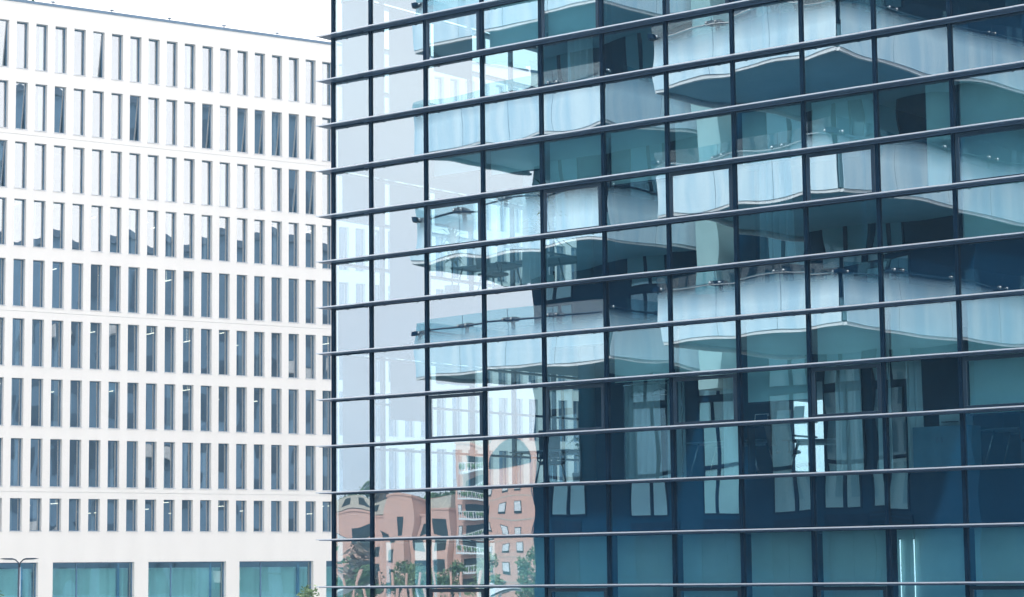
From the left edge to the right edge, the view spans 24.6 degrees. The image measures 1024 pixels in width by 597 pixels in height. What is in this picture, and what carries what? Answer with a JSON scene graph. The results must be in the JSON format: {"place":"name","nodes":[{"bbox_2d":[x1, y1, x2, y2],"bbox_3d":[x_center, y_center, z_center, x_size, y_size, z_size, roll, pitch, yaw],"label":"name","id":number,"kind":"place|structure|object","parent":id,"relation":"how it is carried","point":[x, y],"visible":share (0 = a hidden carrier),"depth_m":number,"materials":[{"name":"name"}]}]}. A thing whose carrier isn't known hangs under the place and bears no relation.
{"place":"outdoors","nodes":[
{"label":"outdoors","id":0,"kind":"place"},
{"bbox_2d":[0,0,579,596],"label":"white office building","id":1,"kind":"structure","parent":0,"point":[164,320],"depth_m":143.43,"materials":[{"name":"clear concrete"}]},
{"bbox_2d":[0,378,3,425],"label":"window","id":2,"kind":"structure","parent":1,"relation":"in","point":[0,378],"depth_m":135.23,"materials":[{"name":"grey glass"}]},
{"bbox_2d":[0,318,4,365],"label":"window","id":3,"kind":"structure","parent":1,"relation":"in","point":[0,318],"depth_m":135.66,"materials":[{"name":"grey glass"}]},
{"bbox_2d":[0,258,5,305],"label":"window","id":4,"kind":"structure","parent":1,"relation":"in","point":[0,258],"depth_m":136.05,"materials":[{"name":"grey glass"}]},
{"bbox_2d":[0,198,6,244],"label":"window","id":5,"kind":"structure","parent":1,"relation":"in","point":[0,198],"depth_m":136.49,"materials":[{"name":"grey metal"}]},
{"bbox_2d":[0,20,8,66],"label":"window","id":6,"kind":"structure","parent":1,"relation":"in","point":[0,20],"depth_m":137.62,"materials":[{"name":"grey metal"}]},
{"bbox_2d":[10,498,19,530],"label":"window","id":7,"kind":"structure","parent":1,"relation":"in","point":[10,498],"depth_m":135.09,"materials":[{"name":"grey metal"}]},
{"bbox_2d":[10,438,22,486],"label":"window","id":8,"kind":"structure","parent":1,"relation":"in","point":[11,438],"depth_m":135.46,"materials":[{"name":"grey metal"}]},
{"bbox_2d":[11,319,22,365],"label":"window","id":9,"kind":"structure","parent":1,"relation":"in","point":[14,319],"depth_m":136.29,"materials":[{"name":"grey metal"}]},
{"bbox_2d":[11,378,22,425],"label":"window","id":10,"kind":"structure","parent":1,"relation":"in","point":[12,378],"depth_m":135.92,"materials":[{"name":"grey metal"}]},
{"bbox_2d":[0,563,35,596],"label":"shop window","id":11,"kind":"structure","parent":1,"relation":"in","point":[8,577],"depth_m":134.83,"materials":[{"name":"teal glass"}]},
{"bbox_2d":[13,199,25,246],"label":"window","id":12,"kind":"structure","parent":1,"relation":"in","point":[14,199],"depth_m":137.05,"materials":[{"name":"grey metal"}]},
{"bbox_2d":[14,142,26,188],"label":"window","id":13,"kind":"structure","parent":1,"relation":"in","point":[15,142],"depth_m":137.49,"materials":[{"name":"grey metal"}]},
{"bbox_2d":[15,83,27,129],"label":"window","id":14,"kind":"structure","parent":1,"relation":"in","point":[16,83],"depth_m":137.93,"materials":[{"name":"grey metal"}]},
{"bbox_2d":[16,22,28,69],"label":"window","id":15,"kind":"structure","parent":1,"relation":"in","point":[17,22],"depth_m":138.36,"materials":[{"name":"grey metal"}]},
{"bbox_2d":[29,498,41,531],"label":"window","id":16,"kind":"structure","parent":1,"relation":"in","point":[30,498],"depth_m":135.79,"materials":[{"name":"grey metal"}]},
{"bbox_2d":[30,439,42,486],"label":"window","id":17,"kind":"structure","parent":1,"relation":"in","point":[31,439],"depth_m":136.15,"materials":[{"name":"grey metal"}]},
{"bbox_2d":[31,320,42,366],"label":"window","id":18,"kind":"structure","parent":1,"relation":"in","point":[32,320],"depth_m":136.95,"materials":[{"name":"grey metal"}]},
{"bbox_2d":[32,379,43,426],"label":"window","id":19,"kind":"structure","parent":1,"relation":"in","point":[32,379],"depth_m":136.52,"materials":[{"name":"grey metal"}]},
{"bbox_2d":[33,261,44,307],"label":"window","id":20,"kind":"structure","parent":1,"relation":"in","point":[33,261],"depth_m":137.39,"materials":[{"name":"grey metal"}]},
{"bbox_2d":[33,201,45,247],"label":"window","id":21,"kind":"structure","parent":1,"relation":"in","point":[34,201],"depth_m":137.83,"materials":[{"name":"grey metal"}]},
{"bbox_2d":[34,85,46,131],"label":"window","id":22,"kind":"structure","parent":1,"relation":"in","point":[36,85],"depth_m":138.57,"materials":[{"name":"grey metal"}]},
{"bbox_2d":[36,25,47,71],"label":"window","id":23,"kind":"structure","parent":1,"relation":"in","point":[36,25],"depth_m":139.01,"materials":[{"name":"grey metal"}]},
{"bbox_2d":[50,380,60,426],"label":"window","id":24,"kind":"structure","parent":1,"relation":"in","point":[51,380],"depth_m":137.29,"materials":[{"name":"grey metal"}]},
{"bbox_2d":[49,439,61,486],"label":"window","id":25,"kind":"structure","parent":1,"relation":"in","point":[50,439],"depth_m":136.82,"materials":[{"name":"grey metal"}]},
{"bbox_2d":[51,321,63,367],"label":"window","id":26,"kind":"structure","parent":1,"relation":"in","point":[52,321],"depth_m":137.62,"materials":[{"name":"grey metal"}]},
{"bbox_2d":[52,203,64,249],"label":"window","id":27,"kind":"structure","parent":1,"relation":"in","point":[53,203],"depth_m":138.47,"materials":[{"name":"grey metal"}]},
{"bbox_2d":[53,262,63,308],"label":"window","id":28,"kind":"structure","parent":1,"relation":"in","point":[53,262],"depth_m":138.03,"materials":[{"name":"grey metal"}]},
{"bbox_2d":[53,146,65,192],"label":"window","id":29,"kind":"structure","parent":1,"relation":"in","point":[54,146],"depth_m":138.91,"materials":[{"name":"grey metal"}]},
{"bbox_2d":[55,27,66,73],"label":"window","id":30,"kind":"structure","parent":1,"relation":"in","point":[56,27],"depth_m":139.69,"materials":[{"name":"grey metal"}]},
{"bbox_2d":[69,381,81,427],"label":"window","id":31,"kind":"structure","parent":1,"relation":"in","point":[73,381],"depth_m":137.93,"materials":[{"name":"grey metal"}]},
{"bbox_2d":[71,322,82,368],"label":"window","id":32,"kind":"structure","parent":1,"relation":"in","point":[71,322],"depth_m":138.36,"materials":[{"name":"grey metal"}]},
{"bbox_2d":[73,148,82,193],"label":"window","id":33,"kind":"structure","parent":1,"relation":"in","point":[73,148],"depth_m":139.59,"materials":[{"name":"grey glass"}]},
{"bbox_2d":[72,204,83,250],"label":"window","id":34,"kind":"structure","parent":1,"relation":"in","point":[73,204],"depth_m":139.14,"materials":[{"name":"grey glass"}]},
{"bbox_2d":[74,30,85,76],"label":"window","id":35,"kind":"structure","parent":1,"relation":"in","point":[75,30],"depth_m":140.37,"materials":[{"name":"grey glass"}]},
{"bbox_2d":[52,562,131,596],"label":"shop window","id":36,"kind":"structure","parent":1,"relation":"in","point":[67,582],"depth_m":137.46,"materials":[{"name":"teal glass"}]},
{"bbox_2d":[89,381,98,427],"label":"window","id":37,"kind":"structure","parent":1,"relation":"in","point":[90,381],"depth_m":138.60,"materials":[{"name":"grey glass"}]},
{"bbox_2d":[88,440,100,487],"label":"window","id":38,"kind":"structure","parent":1,"relation":"in","point":[89,440],"depth_m":138.16,"materials":[{"name":"grey glass"}]},
{"bbox_2d":[90,265,99,310],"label":"window","id":39,"kind":"structure","parent":1,"relation":"in","point":[91,265],"depth_m":139.38,"materials":[{"name":"grey glass"}]},
{"bbox_2d":[91,206,100,251],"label":"window","id":40,"kind":"structure","parent":1,"relation":"in","point":[91,206],"depth_m":139.86,"materials":[{"name":"grey metal"}]},
{"bbox_2d":[90,323,101,369],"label":"window","id":41,"kind":"structure","parent":1,"relation":"in","point":[90,323],"depth_m":139.08,"materials":[{"name":"grey metal"}]},
{"bbox_2d":[92,92,103,137],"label":"window","id":42,"kind":"structure","parent":1,"relation":"in","point":[93,92],"depth_m":140.63,"materials":[{"name":"grey metal"}]},
{"bbox_2d":[93,32,104,78],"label":"window","id":43,"kind":"structure","parent":1,"relation":"in","point":[93,32],"depth_m":141.13,"materials":[{"name":"grey metal"}]},
{"bbox_2d":[107,441,119,487],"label":"window","id":44,"kind":"structure","parent":1,"relation":"in","point":[108,441],"depth_m":138.87,"materials":[{"name":"grey metal"}]},
{"bbox_2d":[108,382,119,428],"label":"window","id":45,"kind":"structure","parent":1,"relation":"in","point":[109,382],"depth_m":139.31,"materials":[{"name":"grey metal"}]},
{"bbox_2d":[109,266,120,312],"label":"window","id":46,"kind":"structure","parent":1,"relation":"in","point":[110,266],"depth_m":140.10,"materials":[{"name":"grey metal"}]},
{"bbox_2d":[109,208,121,253],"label":"window","id":47,"kind":"structure","parent":1,"relation":"in","point":[110,208],"depth_m":140.53,"materials":[{"name":"grey metal"}]},
{"bbox_2d":[110,152,121,197],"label":"window","id":48,"kind":"structure","parent":1,"relation":"in","point":[111,152],"depth_m":140.89,"materials":[{"name":"grey metal"}]},
{"bbox_2d":[111,94,122,139],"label":"window","id":49,"kind":"structure","parent":1,"relation":"in","point":[111,94],"depth_m":141.37,"materials":[{"name":"grey metal"}]},
{"bbox_2d":[111,35,123,80],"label":"window","id":50,"kind":"structure","parent":1,"relation":"in","point":[112,35],"depth_m":141.71,"materials":[{"name":"grey metal"}]},
{"bbox_2d":[126,441,135,487],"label":"window","id":51,"kind":"structure","parent":1,"relation":"in","point":[127,441],"depth_m":139.55,"materials":[{"name":"grey metal"}]},
{"bbox_2d":[127,325,136,370],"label":"window","id":52,"kind":"structure","parent":1,"relation":"in","point":[128,325],"depth_m":140.37,"materials":[{"name":"grey metal"}]},
{"bbox_2d":[127,383,138,429],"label":"window","id":53,"kind":"structure","parent":1,"relation":"in","point":[127,383],"depth_m":140.00,"materials":[{"name":"grey metal"}]},
{"bbox_2d":[129,96,140,141],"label":"window","id":54,"kind":"structure","parent":1,"relation":"in","point":[130,96],"depth_m":141.99,"materials":[{"name":"grey metal"}]},
{"bbox_2d":[129,209,140,254],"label":"window","id":55,"kind":"structure","parent":1,"relation":"in","point":[129,209],"depth_m":141.20,"materials":[{"name":"grey metal"}]},
{"bbox_2d":[145,442,154,487],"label":"window","id":56,"kind":"structure","parent":1,"relation":"in","point":[146,442],"depth_m":140.30,"materials":[{"name":"grey metal"}]},
{"bbox_2d":[145,384,157,429],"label":"window","id":57,"kind":"structure","parent":1,"relation":"in","point":[146,384],"depth_m":140.65,"materials":[{"name":"grey metal"}]},
{"bbox_2d":[146,269,157,314],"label":"window","id":58,"kind":"structure","parent":1,"relation":"in","point":[147,269],"depth_m":141.49,"materials":[{"name":"metal"}]},
{"bbox_2d":[148,40,157,84],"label":"window","id":59,"kind":"structure","parent":1,"relation":"in","point":[149,40],"depth_m":143.18,"materials":[{"name":"metal"}]},
{"bbox_2d":[147,156,158,200],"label":"window","id":60,"kind":"structure","parent":1,"relation":"in","point":[148,156],"depth_m":142.32,"materials":[{"name":"metal"}]},
{"bbox_2d":[163,442,175,488],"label":"window","id":61,"kind":"structure","parent":1,"relation":"in","point":[164,442],"depth_m":140.94,"materials":[{"name":"metal"}]},
{"bbox_2d":[164,327,175,372],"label":"window","id":62,"kind":"structure","parent":1,"relation":"in","point":[165,327],"depth_m":141.78,"materials":[{"name":"metal"}]},
{"bbox_2d":[165,157,176,202],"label":"window","id":63,"kind":"structure","parent":1,"relation":"in","point":[166,157],"depth_m":143.00,"materials":[{"name":"metal"}]},
{"bbox_2d":[166,42,177,87],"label":"window","id":64,"kind":"structure","parent":1,"relation":"in","point":[167,42],"depth_m":143.88,"materials":[{"name":"metal"}]},
{"bbox_2d":[148,562,223,596],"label":"shop window","id":65,"kind":"structure","parent":1,"relation":"in","point":[162,582],"depth_m":140.99,"materials":[{"name":"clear glass"}]},
{"bbox_2d":[183,328,193,373],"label":"window","id":66,"kind":"structure","parent":1,"relation":"in","point":[183,328],"depth_m":142.48,"materials":[{"name":"metal"}]},
{"bbox_2d":[184,159,193,203],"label":"window","id":67,"kind":"structure","parent":1,"relation":"in","point":[184,159],"depth_m":143.70,"materials":[{"name":"metal"}]},
{"bbox_2d":[201,329,211,374],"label":"window","id":68,"kind":"structure","parent":1,"relation":"in","point":[201,329],"depth_m":143.18,"materials":[{"name":"metal"}]},
{"bbox_2d":[201,273,212,317],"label":"window","id":69,"kind":"structure","parent":1,"relation":"in","point":[201,273],"depth_m":143.53,"materials":[{"name":"metal"}]},
{"bbox_2d":[202,104,212,149],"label":"window","id":70,"kind":"structure","parent":1,"relation":"in","point":[202,104],"depth_m":144.79,"materials":[{"name":"metal"}]},
{"bbox_2d":[239,561,310,596],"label":"shop window","id":71,"kind":"structure","parent":1,"relation":"in","point":[260,581],"depth_m":144.30,"materials":[{"name":"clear glass"}]},
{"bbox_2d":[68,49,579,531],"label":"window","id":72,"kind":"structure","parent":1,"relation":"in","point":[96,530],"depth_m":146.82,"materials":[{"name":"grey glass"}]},
{"bbox_2d":[326,561,390,596],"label":"shop window","id":73,"kind":"structure","parent":1,"relation":"in","point":[340,568],"depth_m":146.96,"materials":[{"name":"clear glass"}]},
{"bbox_2d":[415,560,436,596],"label":"shop window","id":74,"kind":"structure","parent":1,"relation":"in","point":[420,571],"depth_m":150.52,"materials":[{"name":"clear glass"}]},
{"bbox_2d":[490,560,494,596],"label":"shop window","id":75,"kind":"structure","parent":1,"relation":"in","point":[492,567],"depth_m":153.68,"materials":[{"name":"clear glass"}]},
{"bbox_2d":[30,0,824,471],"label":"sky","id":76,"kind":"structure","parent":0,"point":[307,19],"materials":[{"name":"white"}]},
{"bbox_2d":[315,0,1023,596],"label":"glass office building","id":77,"kind":"structure","parent":0,"point":[669,128],"depth_m":46.11,"materials":[{"name":"glass"}]},
{"bbox_2d":[434,226,466,294],"bbox_3d":[-1.301,-0.754,49.553,0.799,1.579,0.784,1,-7,-10],"label":"potted plant","id":78,"kind":"object","parent":77,"relation":"on","point":[451,239],"visible":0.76,"depth_m":49.53,"materials":[{"name":"green plant"}]},
{"bbox_2d":[450,261,521,289],"bbox_3d":[-0.474,-0.312,49.795,1.500,0.750,0.800,-6,-9,38],"label":"office desk","id":79,"kind":"object","parent":77,"relation":"on","point":[508,266],"visible":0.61,"depth_m":49.81,"materials":[{"name":"metal"}]},
{"bbox_2d":[474,247,508,289],"bbox_3d":[-0.421,-0.606,49.102,0.676,1.161,0.640,5,-8,-38],"label":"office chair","id":80,"kind":"object","parent":77,"relation":"on","point":[493,275],"visible":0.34,"depth_m":49.01,"materials":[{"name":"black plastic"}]},
{"bbox_2d":[522,170,547,286],"bbox_3d":[0.461,-1.643,48.235,0.600,2.960,0.145,-6,-9,38],"label":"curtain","id":81,"kind":"object","parent":77,"relation":"hanging from","point":[531,261],"visible":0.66,"depth_m":48.27,"materials":[{"name":"white fabric"}]},
{"bbox_2d":[509,449,578,483],"bbox_3d":[0.784,3.498,48.056,1.500,0.750,0.800,-6,-9,38],"label":"office desk","id":82,"kind":"object","parent":77,"relation":"on","point":[573,451],"visible":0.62,"depth_m":48.05,"materials":[{"name":"metal"}]},
{"bbox_2d":[514,255,576,284],"bbox_3d":[0.843,-0.432,48.889,1.400,0.750,0.800,-6,-9,38],"label":"office desk","id":83,"kind":"object","parent":77,"relation":"on","point":[560,261],"visible":0.34,"depth_m":48.81,"materials":[{"name":"metal"}]},
{"bbox_2d":[521,178,574,283],"bbox_3d":[0.726,-1.308,48.094,1.439,2.296,1.381,-6,-9,38],"label":"potted plant","id":84,"kind":"object","parent":77,"relation":"on","point":[551,216],"visible":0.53,"depth_m":47.96,"materials":[{"name":"green plant"}]},
{"bbox_2d":[535,430,567,482],"bbox_3d":[0.804,3.231,47.587,0.640,1.161,0.676,0,-7,-8],"label":"office chair","id":85,"kind":"object","parent":77,"relation":"on","point":[554,442],"visible":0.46,"depth_m":47.81,"materials":[{"name":"black plastic"}]},
{"bbox_2d":[567,436,579,481],"bbox_3d":[1.388,3.266,48.275,0.557,1.240,0.608,0,-7,-1],"label":"potted plant","id":86,"kind":"object","parent":77,"relation":"on","point":[576,477],"visible":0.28,"depth_m":48.17,"materials":[{"name":"green plant"}]},
{"bbox_2d":[625,382,662,479],"bbox_3d":[2.572,2.124,46.207,0.900,2.960,0.160,-6,-9,38],"label":"curtain","id":87,"kind":"object","parent":77,"relation":"hanging from","point":[643,454],"visible":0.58,"depth_m":46.14,"materials":[{"name":"grey fabric"}]},
{"bbox_2d":[623,381,683,479],"bbox_3d":[2.763,2.624,45.898,1.400,1.932,0.027,-6,-9,38],"label":"hanger rail","id":88,"kind":"object","parent":77,"relation":"on","point":[624,386],"visible":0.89,"depth_m":46.03,"materials":[{"name":"metal"}]},
{"bbox_2d":[667,329,685,477],"bbox_3d":[3.212,2.076,45.849,0.450,2.960,0.115,-7,-9,42],"label":"curtain","id":89,"kind":"object","parent":77,"relation":"hanging from","point":[679,434],"visible":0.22,"depth_m":45.81,"materials":[{"name":"grey fabric"}]},
{"bbox_2d":[685,439,772,476],"bbox_3d":[4.274,3.140,45.319,1.700,0.750,0.800,-5,-8,36],"label":"office desk","id":90,"kind":"object","parent":77,"relation":"on","point":[758,442],"visible":0.66,"depth_m":45.40,"materials":[{"name":"metal"}]},
{"bbox_2d":[723,378,738,475],"bbox_3d":[4.211,1.940,44.784,0.451,2.960,0.130,-7,-9,42],"label":"curtain","id":91,"kind":"object","parent":77,"relation":"hanging from","point":[731,464],"visible":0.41,"depth_m":44.80,"materials":[{"name":"white fabric"}]},
{"bbox_2d":[747,422,817,474],"bbox_3d":[5.044,2.837,43.983,1.440,1.015,0.280,-6,-9,38],"label":"window bench","id":92,"kind":"object","parent":77,"relation":"on","point":[751,448],"depth_m":44.33,"materials":[{"name":"plastic"}]},
{"bbox_2d":[754,413,768,421],"bbox_3d":[4.660,2.267,44.299,0.300,0.195,0.280,-6,-9,38],"label":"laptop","id":93,"kind":"object","parent":92,"relation":"on","point":[760,416],"visible":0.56,"depth_m":44.37,"materials":[{"name":"black plastic"}]},
{"bbox_2d":[777,410,790,420],"bbox_3d":[5.099,2.210,44.021,0.300,0.235,0.080,-6,-9,38],"label":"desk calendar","id":94,"kind":"object","parent":92,"relation":"on","point":[783,414],"visible":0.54,"depth_m":44.01,"materials":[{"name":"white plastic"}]},
{"bbox_2d":[793,406,804,419],"bbox_3d":[5.357,2.155,43.821,0.220,0.293,0.080,-6,-9,38],"label":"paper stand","id":95,"kind":"object","parent":92,"relation":"on","point":[798,411],"visible":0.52,"depth_m":43.82,"materials":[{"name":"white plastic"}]},
{"bbox_2d":[764,416,800,472],"bbox_3d":[5.134,2.809,44.382,0.676,1.161,0.640,0,-7,-9],"label":"office chair","id":96,"kind":"object","parent":77,"relation":"on","point":[770,435],"visible":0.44,"depth_m":44.19,"materials":[{"name":"black plastic"}]},
{"bbox_2d":[791,439,835,470],"bbox_3d":[5.916,3.083,44.981,1.400,0.750,0.800,-1,-7,4],"label":"office desk","id":97,"kind":"object","parent":77,"relation":"on","point":[799,442],"visible":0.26,"depth_m":45.04,"materials":[{"name":"metal"}]},
{"bbox_2d":[835,369,863,470],"bbox_3d":[6.219,1.750,43.346,0.601,2.960,0.132,-6,-9,41],"label":"curtain","id":98,"kind":"object","parent":77,"relation":"hanging from","point":[849,445],"visible":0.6,"depth_m":43.30,"materials":[{"name":"grey fabric"}]},
{"bbox_2d":[877,309,892,468],"bbox_3d":[6.798,1.678,42.784,0.114,2.960,0.297,5,-9,-39],"label":"curtain","id":99,"kind":"object","parent":77,"relation":"hanging from","point":[880,437],"visible":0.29,"depth_m":42.76,"materials":[{"name":"grey fabric"}]},
{"bbox_2d":[906,360,923,467],"bbox_3d":[7.264,1.643,42.524,0.330,2.960,0.146,-6,-9,38],"label":"curtain","id":100,"kind":"object","parent":77,"relation":"hanging from","point":[914,386],"visible":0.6,"depth_m":42.49,"materials":[{"name":"grey fabric"}]},
{"bbox_2d":[913,425,981,467],"bbox_3d":[7.803,2.686,42.156,1.100,0.770,0.530,-6,-9,38],"label":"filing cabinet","id":101,"kind":"object","parent":77,"relation":"on","point":[936,446],"visible":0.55,"depth_m":41.96,"materials":[{"name":"metal"}]},
{"bbox_2d":[939,409,972,425],"bbox_3d":[7.939,2.136,42.076,0.480,0.300,0.480,-6,-9,38],"label":"printer","id":102,"kind":"object","parent":101,"relation":"on","point":[949,419],"visible":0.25,"depth_m":41.97,"materials":[{"name":"white plastic"}]},
{"bbox_2d":[959,83,964,239],"bbox_3d":[8.202,-2.443,42.116,0.400,2.960,0.140,-6,-9,38],"label":"curtain","id":103,"kind":"object","parent":77,"relation":"hanging from","point":[961,167],"visible":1,"depth_m":42.25,"materials":[{"name":"grey fabric"}]},
{"bbox_2d":[981,427,1020,464],"bbox_3d":[9.197,2.687,41.901,1.500,0.750,0.800,-6,-9,38],"label":"office desk","id":104,"kind":"object","parent":77,"relation":"on","point":[1013,430],"visible":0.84,"depth_m":42.05,"materials":[{"name":"metal"}]},
{"label":"ground","id":105,"kind":"structure","parent":0,"visible":0},
{"bbox_2d":[1,558,38,596],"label":"street lamp","id":106,"kind":"object","parent":105,"relation":"on","point":[19,577],"visible":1,"depth_m":99.29,"materials":[{"name":"metal"}]},
{"bbox_2d":[298,584,319,596],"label":"street tree","id":107,"kind":"object","parent":105,"relation":"on","point":[306,593],"visible":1,"depth_m":107.12,"materials":[{"name":"green plant"}]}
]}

